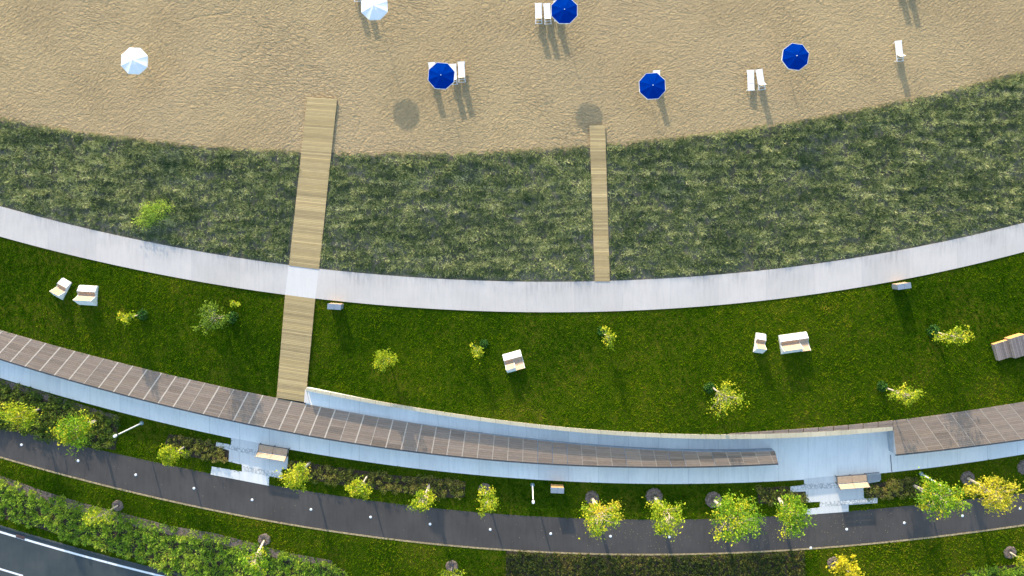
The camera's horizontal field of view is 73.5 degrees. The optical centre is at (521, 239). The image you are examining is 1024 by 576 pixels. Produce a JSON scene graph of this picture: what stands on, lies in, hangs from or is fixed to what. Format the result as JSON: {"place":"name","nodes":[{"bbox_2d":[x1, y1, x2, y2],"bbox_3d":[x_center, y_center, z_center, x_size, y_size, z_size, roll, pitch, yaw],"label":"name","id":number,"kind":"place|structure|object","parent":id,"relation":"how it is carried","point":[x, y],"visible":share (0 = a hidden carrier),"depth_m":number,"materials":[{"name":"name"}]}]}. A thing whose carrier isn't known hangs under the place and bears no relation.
{"place":"outdoors","nodes":[
{"label":"outdoors","id":0,"kind":"place"},
{"bbox_2d":[0,527,166,575],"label":"road","id":1,"kind":"structure","parent":0,"point":[22,557],"depth_m":63.02,"materials":[{"name":"grey asphalt"}]},
{"bbox_2d":[0,531,162,575],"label":"road edge line","id":2,"kind":"object","parent":1,"relation":"on","point":[107,562],"visible":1,"depth_m":63.01,"materials":[{"name":"white paint"}]},
{"bbox_2d":[0,525,185,575],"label":"road kerb","id":3,"kind":"structure","parent":1,"relation":"on","point":[73,547],"depth_m":62.94,"materials":[{"name":"concrete"}]},
{"bbox_2d":[0,116,300,261],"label":"dune grass","id":4,"kind":"structure","parent":0,"point":[84,168],"depth_m":61.60,"materials":[{"name":"green plant"}]},
{"bbox_2d":[211,438,288,485],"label":"plaza","id":5,"kind":"structure","parent":0,"point":[245,459],"depth_m":62.97,"materials":[{"name":"concrete"}]},
{"bbox_2d":[221,445,281,461],"bbox_3d":[-24.774,19.464,62.965,5.746,0.010,0.532,14,90,0],"label":"cobble band","id":6,"kind":"object","parent":5,"relation":"on","point":[245,450],"visible":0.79,"depth_m":62.96,"materials":[{"name":"grey stone"}]},
{"bbox_2d":[243,465,282,478],"bbox_3d":[-23.813,21.332,62.965,3.819,0.010,0.518,12,90,0],"label":"cobble band","id":7,"kind":"object","parent":5,"relation":"on","point":[259,471],"visible":0.85,"depth_m":62.96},
{"bbox_2d":[255,443,289,461],"bbox_3d":[-22.716,19.358,62.491,2.740,0.950,1.090,9,90,0],"label":"park bench","id":8,"kind":"object","parent":5,"relation":"on","point":[275,449],"visible":1,"depth_m":62.52,"materials":[{"name":"wood"}]},
{"bbox_2d":[318,145,593,281],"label":"dune grass","id":9,"kind":"structure","parent":0,"point":[520,183],"depth_m":61.60,"materials":[{"name":"green plant"}]},
{"bbox_2d":[0,0,1023,156],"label":"beach sand","id":10,"kind":"structure","parent":0,"point":[236,75],"depth_m":61.70,"materials":[{"name":"beige sand"}]},
{"bbox_2d":[121,47,148,73],"bbox_3d":[-33.591,-15.538,60.360,2.287,2.680,2.287,-43,90,0],"label":"beach umbrella","id":11,"kind":"object","parent":10,"relation":"on","point":[134,60],"visible":1,"depth_m":59.34,"materials":[{"name":"white fabric"}]},
{"bbox_2d":[361,0,387,19],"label":"beach umbrella","id":12,"kind":"object","parent":10,"relation":"on","point":[375,9],"visible":1,"depth_m":59.33,"materials":[{"name":"white fabric"}]},
{"bbox_2d":[428,62,454,88],"bbox_3d":[-6.967,-14.238,60.360,2.287,2.680,2.287,4,90,0],"label":"beach umbrella","id":13,"kind":"object","parent":10,"relation":"on","point":[441,75],"visible":1,"depth_m":59.34,"materials":[{"name":"blue fabric"}]},
{"bbox_2d":[449,64,457,84],"bbox_3d":[-6.105,-14.843,61.271,0.710,0.850,1.870,-3,90,0],"label":"sun lounger","id":14,"kind":"object","parent":10,"relation":"on","point":[453,66],"visible":0.49,"depth_m":61.33,"materials":[{"name":"white plastic"}]},
{"bbox_2d":[458,61,465,82],"bbox_3d":[-5.372,-15.044,61.271,0.710,0.850,1.870,-3,90,0],"label":"sun lounger","id":15,"kind":"object","parent":10,"relation":"on","point":[461,69],"visible":1,"depth_m":61.33,"materials":[{"name":"white plastic"}]},
{"bbox_2d":[534,3,541,23],"bbox_3d":[1.519,-20.290,61.271,0.710,0.850,1.870,-1,90,0],"label":"sun lounger","id":16,"kind":"object","parent":10,"relation":"on","point":[538,10],"visible":1,"depth_m":61.33,"materials":[{"name":"white plastic"}]},
{"bbox_2d":[543,3,551,24],"bbox_3d":[2.311,-20.261,61.271,0.710,0.850,1.870,-4,90,0],"label":"sun lounger","id":17,"kind":"object","parent":10,"relation":"on","point":[547,12],"visible":1,"depth_m":61.33,"materials":[{"name":"white plastic"}]},
{"bbox_2d":[551,0,577,23],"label":"beach umbrella","id":18,"kind":"object","parent":10,"relation":"on","point":[564,12],"visible":1,"depth_m":59.33,"materials":[{"name":"blue fabric"}]},
{"bbox_2d":[639,73,665,99],"bbox_3d":[11.335,-13.354,60.360,2.287,2.680,2.287,42,90,0],"label":"beach umbrella","id":19,"kind":"object","parent":10,"relation":"on","point":[652,85],"visible":1,"depth_m":59.34,"materials":[{"name":"blue fabric"}]},
{"bbox_2d":[746,70,754,90],"bbox_3d":[20.524,-14.299,61.491,0.710,0.410,1.870,-2,90,0],"label":"sun lounger","id":20,"kind":"object","parent":10,"relation":"on","point":[750,77],"visible":1,"depth_m":61.33,"materials":[{"name":"white plastic"}]},
{"bbox_2d":[754,69,765,90],"bbox_3d":[21.396,-14.368,61.271,0.710,0.850,1.870,-9,90,0],"label":"sun lounger","id":21,"kind":"object","parent":10,"relation":"on","point":[760,76],"visible":1,"depth_m":61.33,"materials":[{"name":"white plastic"}]},
{"bbox_2d":[781,43,808,70],"bbox_3d":[23.749,-15.897,60.360,2.287,2.680,2.287,-37,90,0],"label":"beach umbrella","id":22,"kind":"object","parent":10,"relation":"on","point":[795,56],"visible":1,"depth_m":59.34,"materials":[{"name":"blue fabric"}]},
{"bbox_2d":[893,40,905,61],"bbox_3d":[33.808,-16.924,61.271,0.710,0.850,1.870,-6,90,0],"label":"sun lounger","id":23,"kind":"object","parent":10,"relation":"on","point":[898,48],"visible":1,"depth_m":61.33,"materials":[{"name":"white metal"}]},
{"bbox_2d":[0,237,1023,434],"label":"lawn","id":24,"kind":"structure","parent":0,"point":[614,418],"depth_m":61.70,"materials":[{"name":"green plant"}]},
{"bbox_2d":[50,278,71,299],"bbox_3d":[-41.287,4.403,61.242,0.921,0.995,1.790,29,90,0],"label":"lounge chair","id":25,"kind":"object","parent":24,"relation":"on","point":[60,289],"visible":1,"depth_m":61.37,"materials":[{"name":"white plastic"}]},
{"bbox_2d":[73,285,97,305],"bbox_3d":[-38.938,4.979,61.191,1.621,0.995,1.790,3,90,0],"label":"lounge chair","id":26,"kind":"object","parent":24,"relation":"on","point":[92,291],"visible":1,"depth_m":61.30,"materials":[{"name":"white plastic"}]},
{"bbox_2d":[116,308,147,324],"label":"young tree","id":27,"kind":"object","parent":24,"relation":"on","point":[141,314],"visible":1,"depth_m":60.65,"materials":[{"name":"green plant"}]},
{"bbox_2d":[192,299,237,334],"bbox_3d":[-27.124,6.988,60.267,3.082,3.083,3.348,41,90,0],"label":"young tree","id":28,"kind":"object","parent":24,"relation":"on","point":[218,319],"visible":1,"depth_m":59.91,"materials":[{"name":"green plant"}]},
{"bbox_2d":[276,295,314,401],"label":"boardwalk","id":29,"kind":"structure","parent":24,"relation":"on","point":[294,382],"depth_m":61.73,"materials":[{"name":"beige wood"}]},
{"bbox_2d":[327,303,343,309],"bbox_3d":[-16.611,5.912,61.248,1.200,1.050,0.500,3,90,0],"label":"litter bin","id":30,"kind":"object","parent":24,"relation":"on","point":[336,306],"visible":1,"depth_m":60.72,"materials":[{"name":"grey metal"}]},
{"bbox_2d":[370,348,399,372],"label":"young tree","id":31,"kind":"object","parent":24,"relation":"on","point":[385,358],"visible":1,"depth_m":59.32,"materials":[{"name":"green plant"}]},
{"bbox_2d":[469,339,488,363],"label":"young tree","id":32,"kind":"object","parent":24,"relation":"on","point":[482,346],"visible":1,"depth_m":60.70,"materials":[{"name":"green plant"}]},
{"bbox_2d":[503,350,524,372],"bbox_3d":[-0.691,10.899,61.129,1.661,0.995,1.730,-15,90,0],"label":"lounge chair","id":33,"kind":"object","parent":24,"relation":"on","point":[512,359],"visible":1,"depth_m":61.25,"materials":[{"name":"white plastic"}]},
{"bbox_2d":[597,325,618,350],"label":"young tree","id":34,"kind":"object","parent":24,"relation":"on","point":[601,331],"visible":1,"depth_m":60.36,"materials":[{"name":"green plant"}]},
{"bbox_2d":[703,376,748,419],"bbox_3d":[17.462,13.736,59.693,3.952,3.731,2.924,-30,90,0],"label":"young tree","id":35,"kind":"object","parent":24,"relation":"on","point":[721,395],"visible":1,"depth_m":59.15,"materials":[{"name":"green plant"}]},
{"bbox_2d":[753,333,766,353],"bbox_3d":[21.323,9.251,61.067,0.861,0.995,1.790,9,90,0],"label":"lounge chair","id":36,"kind":"object","parent":24,"relation":"on","point":[760,348],"visible":1,"depth_m":61.18,"materials":[{"name":"white plastic"}]},
{"bbox_2d":[778,332,810,353],"bbox_3d":[24.392,9.237,61.069,2.501,0.995,1.710,-8,90,0],"label":"lounge chair","id":37,"kind":"object","parent":24,"relation":"on","point":[802,343],"visible":1,"depth_m":61.19,"materials":[{"name":"white plastic"}]},
{"bbox_2d":[876,381,925,406],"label":"young tree","id":38,"kind":"object","parent":24,"relation":"on","point":[909,395],"visible":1,"depth_m":59.44,"materials":[{"name":"green plant"}]},
{"bbox_2d":[892,282,910,289],"bbox_3d":[33.883,4.091,61.190,1.200,1.050,0.500,-8,90,0],"label":"litter bin","id":39,"kind":"object","parent":24,"relation":"on","point":[902,285],"visible":1,"depth_m":60.66,"materials":[{"name":"grey metal"}]},
{"bbox_2d":[927,324,974,346],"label":"young tree","id":40,"kind":"object","parent":24,"relation":"on","point":[958,333],"visible":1,"depth_m":59.33,"materials":[{"name":"green plant"}]},
{"bbox_2d":[991,339,1011,360],"bbox_3d":[43.094,9.847,61.426,1.415,0.480,1.550,-17,90,0],"label":"timber daybed","id":41,"kind":"object","parent":24,"relation":"on","point":[1001,349],"visible":1,"depth_m":61.24,"materials":[{"name":"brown wood"}]},
{"bbox_2d":[1004,333,1023,357],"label":"timber daybed","id":42,"kind":"object","parent":24,"relation":"on","point":[1016,343],"visible":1,"depth_m":60.92,"materials":[{"name":"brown wood"}]},
{"bbox_2d":[0,71,1023,281],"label":"dune ground","id":43,"kind":"structure","parent":0,"point":[336,161],"depth_m":61.69,"materials":[{"name":"green plant"}]},
{"bbox_2d":[131,198,177,230],"bbox_3d":[-32.946,-2.353,61.095,3.194,1.310,4.022,27,90,0],"label":"shrub","id":44,"kind":"object","parent":43,"relation":"on","point":[151,212],"visible":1,"depth_m":61.24,"materials":[{"name":"green plant"}]},
{"bbox_2d":[289,97,336,268],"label":"boardwalk","id":45,"kind":"structure","parent":43,"relation":"on","point":[321,104],"depth_m":61.57,"materials":[{"name":"beige wood"}]},
{"bbox_2d":[589,125,609,280],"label":"boardwalk","id":46,"kind":"structure","parent":43,"relation":"on","point":[597,148],"depth_m":61.57,"materials":[{"name":"beige wood"}]},
{"bbox_2d":[0,428,1023,553],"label":"asphalt path","id":47,"kind":"structure","parent":0,"point":[328,511],"depth_m":62.98,"materials":[{"name":"grey asphalt"}]},
{"bbox_2d":[0,457,1023,554],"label":"path edging","id":48,"kind":"object","parent":47,"relation":"on","point":[509,549],"visible":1,"depth_m":62.97,"materials":[{"name":"beige concrete"}]},
{"bbox_2d":[0,206,1023,311],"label":"concrete path","id":49,"kind":"structure","parent":0,"point":[476,295],"depth_m":61.64,"materials":[{"name":"grey concrete"}]},
{"bbox_2d":[285,266,318,298],"bbox_3d":[-19.754,3.813,61.641,2.744,0.010,2.638,7,90,0],"label":"path crossing","id":50,"kind":"object","parent":49,"relation":"on","point":[301,282],"visible":1,"depth_m":61.64,"materials":[{"name":"concrete"}]},
{"bbox_2d":[0,378,1023,575],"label":"lawn","id":51,"kind":"structure","parent":0,"point":[563,501],"depth_m":63.00,"materials":[{"name":"green plant"}]},
{"bbox_2d":[0,380,121,450],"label":"shrub bed","id":52,"kind":"object","parent":51,"relation":"on","point":[4,391],"visible":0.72,"depth_m":62.77,"materials":[{"name":"green plant"}]},
{"bbox_2d":[0,398,44,432],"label":"young tree","id":53,"kind":"object","parent":52,"relation":"on","point":[13,414],"visible":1,"depth_m":60.37,"materials":[{"name":"green plant"}]},
{"bbox_2d":[0,379,118,419],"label":"mulch margin","id":54,"kind":"object","parent":52,"relation":"on","point":[46,396],"visible":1,"depth_m":62.97,"materials":[{"name":"brown soil"}]},
{"bbox_2d":[46,408,97,459],"bbox_3d":[-38.844,16.668,60.507,3.268,5.101,3.964,-43,90,0],"label":"young tree","id":55,"kind":"object","parent":52,"relation":"on","point":[71,434],"visible":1,"depth_m":59.44,"materials":[{"name":"green plant"}]},
{"bbox_2d":[79,504,117,531],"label":"young tree","id":56,"kind":"object","parent":51,"relation":"on","point":[99,515],"visible":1,"depth_m":60.30,"materials":[{"name":"green plant"}]},
{"bbox_2d":[112,500,123,510],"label":"mulch ring","id":57,"kind":"object","parent":51,"relation":"on","point":[119,503],"visible":0.98,"depth_m":62.90,"materials":[{"name":"grey gravel"}]},
{"bbox_2d":[113,421,143,437],"bbox_3d":[-34.912,16.824,60.885,0.398,4.270,0.398,0,90,0],"label":"lamp post","id":58,"kind":"object","parent":51,"relation":"on","point":[140,423],"visible":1,"depth_m":60.96,"materials":[{"name":"metal"}]},
{"bbox_2d":[0,477,347,575],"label":"shrub bed","id":59,"kind":"object","parent":51,"relation":"on","point":[149,538],"visible":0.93,"depth_m":62.84,"materials":[{"name":"green plant"}]},
{"bbox_2d":[0,476,331,565],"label":"mulch margin","id":60,"kind":"object","parent":59,"relation":"on","point":[235,543],"visible":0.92,"depth_m":62.97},
{"bbox_2d":[165,433,228,463],"bbox_3d":[-29.700,19.165,62.675,5.985,0.792,2.241,10,90,0],"label":"shrub bed","id":61,"kind":"object","parent":51,"relation":"on","point":[199,447],"visible":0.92,"depth_m":62.75,"materials":[{"name":"green plant"}]},
{"bbox_2d":[157,444,188,466],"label":"young tree","id":62,"kind":"object","parent":61,"relation":"on","point":[166,454],"visible":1,"depth_m":59.91,"materials":[{"name":"green plant"}]},
{"bbox_2d":[235,540,270,575],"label":"young tree","id":63,"kind":"object","parent":51,"relation":"on","point":[255,561],"visible":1,"depth_m":60.20,"materials":[{"name":"green plant"}]},
{"bbox_2d":[258,533,269,545],"bbox_3d":[-23.646,27.530,62.920,1.166,0.120,1.175,0,90,0],"label":"mulch ring","id":64,"kind":"object","parent":51,"relation":"on","point":[265,536],"visible":0.99,"depth_m":62.90,"materials":[{"name":"soil"}]},
{"bbox_2d":[286,460,465,500],"bbox_3d":[-13.368,22.076,62.692,16.688,0.760,2.390,7,90,0],"label":"shrub bed","id":65,"kind":"object","parent":51,"relation":"on","point":[389,487],"visible":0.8,"depth_m":62.77,"materials":[{"name":"green plant"}]},
{"bbox_2d":[274,461,311,492],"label":"young tree","id":66,"kind":"object","parent":65,"relation":"on","point":[296,477],"visible":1,"depth_m":58.90,"materials":[{"name":"green plant"}]},
{"bbox_2d":[344,475,372,499],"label":"young tree","id":67,"kind":"object","parent":65,"relation":"on","point":[360,489],"visible":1,"depth_m":59.63,"materials":[{"name":"green plant"}]},
{"bbox_2d":[406,484,436,513],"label":"young tree","id":68,"kind":"object","parent":65,"relation":"on","point":[426,503],"visible":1,"depth_m":59.39,"materials":[{"name":"green plant"}]},
{"bbox_2d":[0,330,777,467],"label":"timber deck","id":69,"kind":"structure","parent":51,"relation":"on","point":[225,403],"depth_m":61.88,"materials":[{"name":"brown wood"}]},
{"bbox_2d":[445,560,457,572],"bbox_3d":[-6.411,29.995,62.921,1.170,0.119,1.175,0,90,0],"label":"mulch ring","id":70,"kind":"object","parent":51,"relation":"on","point":[452,564],"visible":0.91,"depth_m":62.90,"materials":[{"name":"grey gravel"}]},
{"bbox_2d":[438,567,466,575],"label":"young tree","id":71,"kind":"object","parent":51,"relation":"on","point":[445,573],"visible":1,"depth_m":61.28,"materials":[{"name":"green plant"}]},
{"bbox_2d":[478,484,500,516],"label":"young tree","id":72,"kind":"object","parent":51,"relation":"on","point":[487,501],"visible":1,"depth_m":59.65,"materials":[{"name":"green plant"}]},
{"bbox_2d":[0,360,1023,483],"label":"promenade","id":73,"kind":"structure","parent":51,"relation":"on","point":[801,458],"depth_m":62.97,"materials":[{"name":"concrete"}]},
{"bbox_2d":[306,391,777,452],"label":"ramp","id":74,"kind":"structure","parent":73,"relation":"on","point":[345,404],"depth_m":62.37,"materials":[{"name":"concrete"}]},
{"bbox_2d":[550,484,563,493],"bbox_3d":[3.235,22.647,62.475,1.200,1.050,0.500,3,90,0],"label":"litter bin","id":75,"kind":"object","parent":51,"relation":"on","point":[556,488],"visible":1,"depth_m":61.95,"materials":[{"name":"grey metal"}]},
{"bbox_2d":[585,491,598,504],"bbox_3d":[6.468,23.677,62.922,1.339,0.116,1.323,0,90,0],"label":"mulch ring","id":76,"kind":"object","parent":51,"relation":"on","point":[590,494],"visible":0.83,"depth_m":62.90,"materials":[{"name":"grey gravel"}]},
{"bbox_2d":[306,387,892,438],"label":"retaining wall","id":77,"kind":"structure","parent":51,"relation":"on","point":[726,436],"depth_m":61.32,"materials":[{"name":"concrete"}]},
{"bbox_2d":[729,420,892,433],"bbox_3d":[26.025,17.078,61.691,14.776,0.500,0.568,-4,90,0],"label":"deck strip","id":78,"kind":"object","parent":77,"relation":"on","point":[881,424],"visible":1,"depth_m":61.58,"materials":[{"name":"brown wood"}]},
{"bbox_2d":[578,496,624,541],"bbox_3d":[6.881,23.535,59.534,4.310,7.048,3.102,0,90,0],"label":"young tree","id":79,"kind":"object","parent":51,"relation":"on","point":[597,510],"visible":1,"depth_m":57.91,"materials":[{"name":"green plant"}]},
{"bbox_2d":[646,488,662,503],"bbox_3d":[12.177,23.512,62.921,1.608,0.118,1.532,0,90,0],"label":"mulch ring","id":80,"kind":"object","parent":51,"relation":"on","point":[651,492],"visible":0.89,"depth_m":62.90,"materials":[{"name":"grey gravel"}]},
{"bbox_2d":[505,549,805,575],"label":"planting bed","id":81,"kind":"object","parent":51,"relation":"on","point":[655,565],"visible":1,"depth_m":62.99,"materials":[{"name":"green plant"}]},
{"bbox_2d":[641,496,686,541],"bbox_3d":[12.434,23.799,59.992,3.824,6.140,3.229,0,90,0],"label":"young tree","id":82,"kind":"object","parent":51,"relation":"on","point":[662,514],"visible":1,"depth_m":58.42,"materials":[{"name":"green plant"}]},
{"bbox_2d":[705,491,721,508],"bbox_3d":[17.659,23.897,62.921,1.562,0.118,1.521,26,90,0],"label":"mulch ring","id":83,"kind":"object","parent":51,"relation":"on","point":[710,497],"visible":0.84,"depth_m":62.90,"materials":[{"name":"soil"}]},
{"bbox_2d":[706,489,766,545],"bbox_3d":[18.013,23.533,59.113,5.249,7.899,4.406,-18,90,0],"label":"young tree","id":84,"kind":"object","parent":51,"relation":"on","point":[729,508],"visible":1,"depth_m":57.25,"materials":[{"name":"green plant"}]},
{"bbox_2d":[755,485,808,506],"bbox_3d":[23.867,23.519,62.716,5.016,0.692,2.267,0,90,0],"label":"shrub bed","id":85,"kind":"object","parent":51,"relation":"on","point":[773,492],"visible":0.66,"depth_m":62.79,"materials":[{"name":"green plant"}]},
{"bbox_2d":[773,489,816,541],"bbox_3d":[23.204,23.470,59.694,3.511,6.742,4.349,0,90,0],"label":"young tree","id":86,"kind":"object","parent":85,"relation":"on","point":[794,512],"visible":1,"depth_m":57.97,"materials":[{"name":"green plant"}]},
{"bbox_2d":[827,556,837,568],"bbox_3d":[28.652,29.686,62.920,1.171,0.119,1.239,0,90,0],"label":"mulch ring","id":87,"kind":"object","parent":51,"relation":"on","point":[830,561],"visible":0.48,"depth_m":62.90,"materials":[{"name":"grey gravel"}]},
{"bbox_2d":[826,553,865,575],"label":"young tree","id":88,"kind":"object","parent":51,"relation":"on","point":[844,565],"visible":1,"depth_m":60.04,"materials":[{"name":"yellow plant"}]},
{"bbox_2d":[864,476,921,501],"bbox_3d":[34.038,22.855,62.725,5.302,0.669,2.148,-6,90,0],"label":"shrub bed","id":89,"kind":"object","parent":51,"relation":"on","point":[907,483],"visible":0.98,"depth_m":62.78,"materials":[{"name":"green plant"}]},
{"bbox_2d":[909,467,971,521],"bbox_3d":[35.765,21.841,59.689,4.310,6.756,4.166,0,90,0],"label":"young tree","id":90,"kind":"object","parent":89,"relation":"on","point":[947,501],"visible":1,"depth_m":58.00,"materials":[{"name":"green plant"}]},
{"bbox_2d":[887,402,1023,455],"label":"timber deck","id":91,"kind":"structure","parent":51,"relation":"on","point":[1000,424],"depth_m":61.70,"materials":[{"name":"brown wood"}]},
{"bbox_2d":[960,471,974,484],"bbox_3d":[40.973,21.869,62.920,1.343,0.120,1.370,0,90,0],"label":"mulch ring","id":92,"kind":"object","parent":51,"relation":"on","point":[963,477],"visible":0.9,"depth_m":62.89,"materials":[{"name":"grey gravel"}]},
{"bbox_2d":[959,472,1023,516],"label":"young tree","id":93,"kind":"object","parent":51,"relation":"on","point":[1005,501],"visible":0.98,"depth_m":58.52,"materials":[{"name":"yellow plant"}]},
{"bbox_2d":[960,563,1023,575],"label":"shrub bed","id":94,"kind":"object","parent":51,"relation":"on","point":[1013,572],"visible":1,"depth_m":62.77,"materials":[{"name":"green plant"}]},
{"bbox_2d":[1003,546,1016,558],"bbox_3d":[44.875,28.702,62.921,1.223,0.118,1.201,0,90,0],"label":"mulch ring","id":95,"kind":"object","parent":51,"relation":"on","point":[1006,551],"visible":0.98,"depth_m":62.90,"materials":[{"name":"grey gravel"}]},
{"bbox_2d":[1009,552,1023,569],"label":"young tree","id":96,"kind":"object","parent":51,"relation":"on","point":[1021,560],"visible":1,"depth_m":60.76,"materials":[{"name":"green plant"}]},
{"bbox_2d":[1017,459,1023,474],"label":"mulch ring","id":97,"kind":"object","parent":51,"relation":"on","point":[1020,467],"visible":1,"depth_m":62.89,"materials":[{"name":"grey gravel"}]},
{"bbox_2d":[790,472,879,514],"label":"plaza","id":98,"kind":"structure","parent":0,"point":[826,495],"depth_m":62.97,"materials":[{"name":"concrete"}]},
{"bbox_2d":[791,482,860,489],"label":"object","id":99,"kind":"object","parent":98,"relation":"on","point":[818,486],"visible":0.81,"depth_m":62.96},
{"bbox_2d":[820,499,876,506],"bbox_3d":[30.037,24.103,62.965,5.220,0.010,0.456,-5,90,0],"label":"cobble band","id":100,"kind":"object","parent":98,"relation":"on","point":[844,502],"visible":1,"depth_m":62.96,"materials":[{"name":"white stone"}]},
{"bbox_2d":[835,472,880,489],"bbox_3d":[30.799,21.958,62.491,4.030,0.950,1.090,-4,90,0],"label":"park bench","id":101,"kind":"object","parent":98,"relation":"on","point":[866,477],"visible":1,"depth_m":62.52,"materials":[{"name":"wood"}]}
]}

